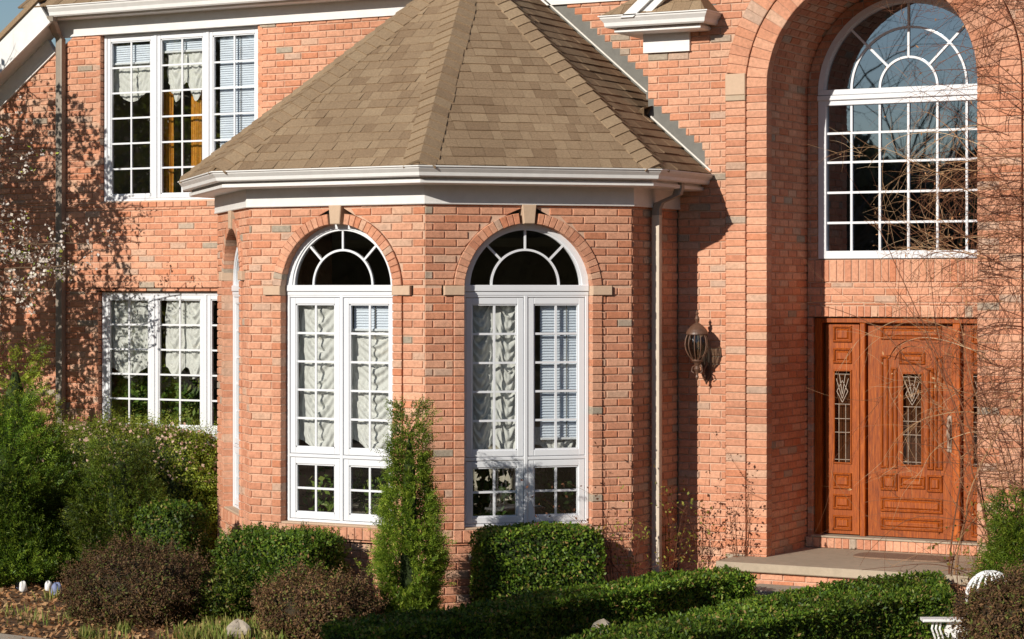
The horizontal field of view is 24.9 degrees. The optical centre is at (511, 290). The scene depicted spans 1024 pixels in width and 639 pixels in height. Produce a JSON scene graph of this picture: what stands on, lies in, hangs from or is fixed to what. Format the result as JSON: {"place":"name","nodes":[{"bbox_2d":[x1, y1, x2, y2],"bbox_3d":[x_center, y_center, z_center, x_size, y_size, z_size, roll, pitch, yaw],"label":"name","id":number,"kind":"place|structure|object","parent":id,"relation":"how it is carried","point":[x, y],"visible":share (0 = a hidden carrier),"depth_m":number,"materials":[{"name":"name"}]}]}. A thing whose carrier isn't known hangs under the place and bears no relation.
{"place":"outdoors","nodes":[
{"label":"outdoors","id":0,"kind":"place"},
{"bbox_2d":[0,633,45,638],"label":"path","id":1,"kind":"structure","parent":0,"point":[4,636],"depth_m":17.75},
{"bbox_2d":[0,0,71,46],"label":"sky","id":2,"kind":"structure","parent":0,"point":[9,10],"materials":[{"name":"blue"}]},
{"bbox_2d":[0,553,960,638],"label":"ground","id":3,"kind":"structure","parent":0,"point":[151,634],"depth_m":18.76,"materials":[{"name":"soil"}]},
{"bbox_2d":[19,581,26,591],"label":"flower","id":4,"kind":"object","parent":3,"relation":"on","point":[22,586],"visible":0.98,"depth_m":20.39,"materials":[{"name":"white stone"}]},
{"bbox_2d":[0,332,75,535],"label":"juniper","id":5,"kind":"object","parent":3,"relation":"on","point":[14,382],"visible":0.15,"depth_m":23.37,"materials":[{"name":"green plant"}]},
{"bbox_2d":[0,386,91,586],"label":"juniper","id":6,"kind":"object","parent":3,"relation":"on","point":[21,523],"visible":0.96,"depth_m":20.74,"materials":[{"name":"green plant"}]},
{"bbox_2d":[45,580,52,591],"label":"flower","id":7,"kind":"object","parent":3,"relation":"on","point":[48,584],"visible":0.69,"depth_m":20.38,"materials":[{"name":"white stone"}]},
{"bbox_2d":[51,582,61,594],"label":"flower","id":8,"kind":"object","parent":3,"relation":"on","point":[54,587],"visible":0.6,"depth_m":20.10,"materials":[{"name":"white plant"}]},
{"bbox_2d":[0,96,115,328],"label":"blossom tree","id":9,"kind":"object","parent":3,"relation":"on","point":[29,258],"visible":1,"depth_m":22.84,"materials":[{"name":"white plant"}]},
{"bbox_2d":[53,431,171,566],"bbox_3d":[-3.497,1.956,20.869,1.230,1.396,1.130,0,0,29],"label":"cone shrub","id":10,"kind":"object","parent":3,"relation":"on","point":[117,495],"visible":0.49,"depth_m":20.72,"materials":[{"name":"green plant"}]},
{"bbox_2d":[23,396,217,558],"bbox_3d":[-3.775,1.857,23.010,2.533,1.622,1.378,0,0,29],"label":"yew hedge","id":11,"kind":"object","parent":3,"relation":"on","point":[184,463],"visible":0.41,"depth_m":22.54,"materials":[{"name":"green plant"}]},
{"bbox_2d":[51,524,221,630],"bbox_3d":[-3.015,2.330,18.824,1.460,0.901,1.388,0,0,29],"label":"barberry bush","id":12,"kind":"object","parent":3,"relation":"on","point":[148,587],"visible":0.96,"depth_m":18.46,"materials":[{"name":"brown plant"}]},
{"bbox_2d":[0,586,295,638],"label":"grass","id":13,"kind":"structure","parent":3,"relation":"on","point":[212,629],"depth_m":17.90,"materials":[{"name":"plant"}]},
{"bbox_2d":[132,497,213,575],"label":"clipped hedge","id":14,"kind":"object","parent":3,"relation":"on","point":[172,518],"visible":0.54,"depth_m":19.74,"materials":[{"name":"green plant"}]},
{"bbox_2d":[183,556,260,622],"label":"shrub","id":15,"kind":"object","parent":3,"relation":"on","point":[228,600],"visible":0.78,"depth_m":18.63,"materials":[{"name":"green plant"}]},
{"bbox_2d":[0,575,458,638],"bbox_3d":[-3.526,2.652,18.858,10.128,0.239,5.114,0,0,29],"label":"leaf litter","id":16,"kind":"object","parent":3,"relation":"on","point":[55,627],"visible":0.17,"depth_m":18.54,"materials":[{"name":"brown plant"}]},
{"bbox_2d":[226,618,251,638],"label":"rock","id":17,"kind":"object","parent":3,"relation":"on","point":[242,625],"visible":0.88,"depth_m":17.77,"materials":[{"name":"beige stone"}]},
{"bbox_2d":[206,521,352,612],"bbox_3d":[-1.899,2.282,19.165,1.151,0.792,0.877,0,0,29],"label":"clipped hedge","id":18,"kind":"object","parent":3,"relation":"on","point":[260,547],"visible":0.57,"depth_m":18.93,"materials":[{"name":"green plant"}]},
{"bbox_2d":[241,551,394,638],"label":"barberry bush","id":19,"kind":"object","parent":3,"relation":"on","point":[298,608],"visible":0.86,"depth_m":17.65,"materials":[{"name":"brown plant"}]},
{"bbox_2d":[354,391,457,615],"bbox_3d":[-0.795,1.735,18.172,0.766,1.910,0.800,0,0,-27],"label":"columnar evergreen","id":20,"kind":"object","parent":3,"relation":"on","point":[414,590],"visible":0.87,"depth_m":18.06,"materials":[{"name":"green plant"}]},
{"bbox_2d":[0,0,1023,609],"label":"brick house","id":21,"kind":"structure","parent":3,"relation":"on","point":[638,184],"depth_m":20.21,"materials":[{"name":"brick"}]},
{"bbox_2d":[111,300,147,378],"bbox_3d":[-3.993,0.488,24.159,0.533,0.854,0.072,0,0,29],"label":"curtain","id":22,"kind":"object","parent":21,"relation":"hanging from","point":[138,335],"visible":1,"depth_m":24.15,"materials":[{"name":"fabric"}]},
{"bbox_2d":[111,367,147,422],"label":"house plant","id":23,"kind":"object","parent":21,"relation":"in","point":[138,389],"visible":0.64,"depth_m":24.32,"materials":[{"name":"green plant"}]},
{"bbox_2d":[113,64,149,101],"bbox_3d":[-3.953,-2.164,24.174,0.546,0.402,0.033,0,0,29],"label":"curtain","id":24,"kind":"object","parent":21,"relation":"hanging from","point":[121,79],"visible":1,"depth_m":24.17,"materials":[{"name":"fabric"}]},
{"bbox_2d":[113,44,149,65],"bbox_3d":[-3.950,-2.452,24.136,0.492,0.202,0.040,0,0,29],"label":"window blind","id":25,"kind":"object","parent":21,"relation":"attached to","point":[123,51],"depth_m":24.13,"materials":[{"name":"white plastic"}]},
{"bbox_2d":[102,292,217,448],"bbox_3d":[-3.395,0.992,23.772,1.974,1.953,0.052,0,0,29],"label":"window","id":26,"kind":"structure","parent":21,"relation":"in","point":[154,299],"depth_m":23.89,"materials":[{"name":"white plastic"}]},
{"bbox_2d":[163,92,173,192],"bbox_3d":[-3.547,-1.504,23.975,0.131,1.126,0.035,0,0,29],"label":"drape","id":27,"kind":"object","parent":21,"relation":"hanging from","point":[168,135],"visible":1,"depth_m":23.96,"materials":[{"name":"orange fabric"}]},
{"bbox_2d":[104,26,257,201],"bbox_3d":[-3.371,-1.789,23.758,1.974,1.737,0.052,0,0,29],"label":"window","id":28,"kind":"structure","parent":21,"relation":"in","point":[208,36],"depth_m":23.87,"materials":[{"name":"white plastic"}]},
{"bbox_2d":[165,300,199,378],"bbox_3d":[-3.356,0.498,23.810,0.518,0.810,0.077,0,0,29],"label":"curtain","id":29,"kind":"object","parent":21,"relation":"hanging from","point":[190,335],"visible":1,"depth_m":23.84,"materials":[{"name":"fabric"}]},
{"bbox_2d":[163,38,201,53],"bbox_3d":[-3.361,-2.514,23.817,0.506,0.140,0.040,0,0,29],"label":"window blind","id":30,"kind":"object","parent":21,"relation":"attached to","point":[188,44],"depth_m":23.81,"materials":[{"name":"white plastic"}]},
{"bbox_2d":[167,51,201,101],"bbox_3d":[-3.342,-2.193,23.823,0.504,0.508,0.050,0,0,29],"label":"curtain","id":31,"kind":"object","parent":21,"relation":"hanging from","point":[193,76],"visible":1,"depth_m":23.83,"materials":[{"name":"fabric"}]},
{"bbox_2d":[161,364,216,425],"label":"house plant","id":32,"kind":"object","parent":21,"relation":"in","point":[187,392],"visible":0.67,"depth_m":24.00,"materials":[{"name":"green plant"}]},
{"bbox_2d":[191,90,201,165],"bbox_3d":[-3.241,-1.504,23.807,0.136,1.126,0.038,0,0,29],"label":"drape","id":33,"kind":"object","parent":21,"relation":"hanging from","point":[196,134],"visible":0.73,"depth_m":23.80,"materials":[{"name":"orange fabric"}]},
{"bbox_2d":[224,248,239,515],"bbox_3d":[-2.425,0.765,20.684,0.139,2.412,0.840,0,0,-17],"label":"window","id":34,"kind":"structure","parent":21,"relation":"in","point":[235,287],"depth_m":21.00,"materials":[{"name":"white plastic"}]},
{"bbox_2d":[220,36,253,145],"bbox_3d":[-2.752,-1.811,23.486,0.479,1.519,0.040,0,0,29],"label":"window blind","id":35,"kind":"object","parent":21,"relation":"attached to","point":[245,96],"depth_m":23.50,"materials":[{"name":"white plastic"}]},
{"bbox_2d":[299,305,333,446],"bbox_3d":[-1.629,0.756,19.722,0.466,1.267,0.076,0,0,29],"label":"curtain","id":36,"kind":"object","parent":21,"relation":"hanging from","point":[325,376],"visible":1,"depth_m":19.74,"materials":[{"name":"fabric"}]},
{"bbox_2d":[299,466,333,511],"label":"house plant","id":37,"kind":"object","parent":21,"relation":"in","point":[324,502],"visible":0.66,"depth_m":19.89,"materials":[{"name":"green plant"}]},
{"bbox_2d":[281,224,393,527],"bbox_3d":[-1.438,0.698,19.502,1.109,2.546,0.139,0,0,29],"label":"window","id":38,"kind":"structure","parent":21,"relation":"in","point":[348,457],"depth_m":19.53,"materials":[{"name":"white plastic"}]},
{"bbox_2d":[352,467,384,514],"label":"house plant","id":39,"kind":"object","parent":21,"relation":"in","point":[355,485],"visible":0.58,"depth_m":19.65,"materials":[{"name":"green plant"}]},
{"bbox_2d":[352,330,387,448],"bbox_3d":[-1.151,0.854,19.463,0.485,1.036,0.074,0,0,29],"label":"curtain","id":40,"kind":"object","parent":21,"relation":"hanging from","point":[360,377],"visible":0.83,"depth_m":19.49,"materials":[{"name":"fabric"}]},
{"bbox_2d":[353,305,387,330],"bbox_3d":[-1.136,0.203,19.451,0.436,0.271,0.040,0,0,29],"label":"window blind","id":41,"kind":"object","parent":21,"relation":"attached to","point":[379,317],"depth_m":19.47,"materials":[{"name":"white plastic"}]},
{"bbox_2d":[473,305,514,456],"bbox_3d":[-0.151,0.738,19.376,0.498,1.324,0.074,0,0,-16],"label":"curtain","id":42,"kind":"object","parent":21,"relation":"hanging from","point":[483,375],"visible":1,"depth_m":19.39,"materials":[{"name":"fabric"}]},
{"bbox_2d":[473,448,514,515],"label":"house plant","id":43,"kind":"object","parent":21,"relation":"in","point":[484,500],"visible":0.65,"depth_m":19.50,"materials":[{"name":"green plant"}]},
{"bbox_2d":[462,224,591,529],"bbox_3d":[0.119,0.698,19.349,1.109,2.546,0.139,0,0,-17],"label":"window","id":44,"kind":"structure","parent":21,"relation":"in","point":[525,457],"depth_m":19.36,"materials":[{"name":"white plastic"}]},
{"bbox_2d":[535,459,575,513],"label":"house plant","id":45,"kind":"object","parent":21,"relation":"in","point":[563,501],"visible":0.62,"depth_m":19.67,"materials":[{"name":"green plant"}]},
{"bbox_2d":[535,427,575,455],"bbox_3d":[0.408,1.278,19.561,0.460,0.267,0.065,0,0,-16],"label":"curtain","id":46,"kind":"object","parent":21,"relation":"hanging from","point":[569,443],"visible":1,"depth_m":19.54,"materials":[{"name":"fabric"}]},
{"bbox_2d":[539,305,575,439],"bbox_3d":[0.435,0.659,19.530,0.415,1.183,0.040,0,0,-17],"label":"window blind","id":47,"kind":"object","parent":21,"relation":"attached to","point":[566,372],"depth_m":19.52,"materials":[{"name":"white plastic"}]},
{"bbox_2d":[684,311,711,383],"bbox_3d":[1.621,0.489,20.097,0.218,0.646,0.314,0,0,29],"label":"wall lantern","id":48,"kind":"object","parent":21,"relation":"attached to","point":[697,348],"depth_m":20.01,"materials":[{"name":"brown metal"}]},
{"bbox_2d":[817,0,977,258],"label":"window","id":49,"kind":"structure","parent":21,"relation":"in","point":[853,77],"depth_m":20.44,"materials":[{"name":"white plastic"}]},
{"bbox_2d":[467,520,607,609],"bbox_3d":[0.209,2.313,18.940,1.100,0.862,0.622,0,0,-15],"label":"clipped hedge","id":50,"kind":"object","parent":3,"relation":"on","point":[508,560],"visible":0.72,"depth_m":18.73,"materials":[{"name":"green plant"}]},
{"bbox_2d":[320,564,757,638],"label":"path hedge","id":51,"kind":"object","parent":3,"relation":"on","point":[557,612],"visible":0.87,"depth_m":16.97,"materials":[{"name":"green plant"}]},
{"bbox_2d":[519,413,647,582],"bbox_3d":[0.528,1.808,19.096,1.066,1.626,1.608,0,0,29],"label":"thin shrub","id":52,"kind":"object","parent":3,"relation":"on","point":[608,560],"visible":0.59,"depth_m":19.29,"materials":[{"name":"red plant"}]},
{"bbox_2d":[590,619,611,634],"bbox_3d":[0.654,2.544,16.758,0.207,0.357,0.196,0,0,-6],"label":"rock","id":53,"kind":"object","parent":3,"relation":"on","point":[603,621],"visible":0.32,"depth_m":16.78,"materials":[{"name":"beige stone"}]},
{"bbox_2d":[570,477,684,576],"bbox_3d":[0.999,2.079,19.454,0.944,1.084,1.144,0,0,-22],"label":"thin shrub","id":54,"kind":"object","parent":3,"relation":"on","point":[630,563],"visible":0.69,"depth_m":19.35,"materials":[{"name":"brown plant"}]},
{"bbox_2d":[650,459,729,570],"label":"thin shrub","id":55,"kind":"object","parent":3,"relation":"on","point":[679,532],"visible":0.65,"depth_m":19.97,"materials":[{"name":"brown plant"}]},
{"bbox_2d":[678,471,733,567],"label":"twiggy shrub","id":56,"kind":"object","parent":3,"relation":"on","point":[701,550],"visible":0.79,"depth_m":20.05,"materials":[{"name":"red plant"}]},
{"bbox_2d":[693,432,797,556],"bbox_3d":[1.911,1.888,19.884,0.980,1.428,0.474,0,0,42],"label":"twiggy shrub","id":57,"kind":"object","parent":3,"relation":"on","point":[734,516],"visible":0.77,"depth_m":19.97,"materials":[{"name":"red plant"}]},
{"bbox_2d":[561,569,957,638],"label":"path hedge","id":58,"kind":"object","parent":3,"relation":"on","point":[886,606],"visible":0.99,"depth_m":16.80,"materials":[{"name":"green plant"}]},
{"bbox_2d":[716,547,976,618],"bbox_3d":[4.179,2.494,18.902,5.040,0.412,1.863,0,0,29],"label":"front stoop","id":59,"kind":"object","parent":3,"relation":"on","point":[799,568],"visible":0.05,"depth_m":19.41,"materials":[{"name":"concrete"}]},
{"bbox_2d":[795,0,1023,600],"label":"bare tree","id":60,"kind":"object","parent":3,"relation":"on","point":[926,332],"visible":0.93,"depth_m":18.78,"materials":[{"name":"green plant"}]},
{"bbox_2d":[920,570,1004,638],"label":"garden chair","id":61,"kind":"object","parent":3,"relation":"on","point":[980,575],"visible":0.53,"depth_m":14.77,"materials":[{"name":"white metal"}]},
{"bbox_2d":[927,479,1009,601],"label":"leafy shoot","id":62,"kind":"object","parent":3,"relation":"on","point":[951,553],"visible":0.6,"depth_m":18.33,"materials":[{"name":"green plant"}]},
{"bbox_2d":[915,549,1023,638],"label":"barberry bush","id":63,"kind":"object","parent":3,"relation":"on","point":[995,610],"visible":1,"depth_m":14.16,"materials":[{"name":"brown plant"}]},
{"bbox_2d":[963,479,1023,606],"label":"evergreen shrub","id":64,"kind":"object","parent":3,"relation":"on","point":[1010,527],"visible":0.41,"depth_m":18.03,"materials":[{"name":"green plant"}]},
{"bbox_2d":[853,552,952,561],"bbox_3d":[3.343,2.279,19.866,0.840,0.014,0.400,0,0,29],"label":"door mat","id":65,"kind":"object","parent":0,"point":[898,557],"depth_m":19.83,"materials":[{"name":"brown fabric"}]}
]}

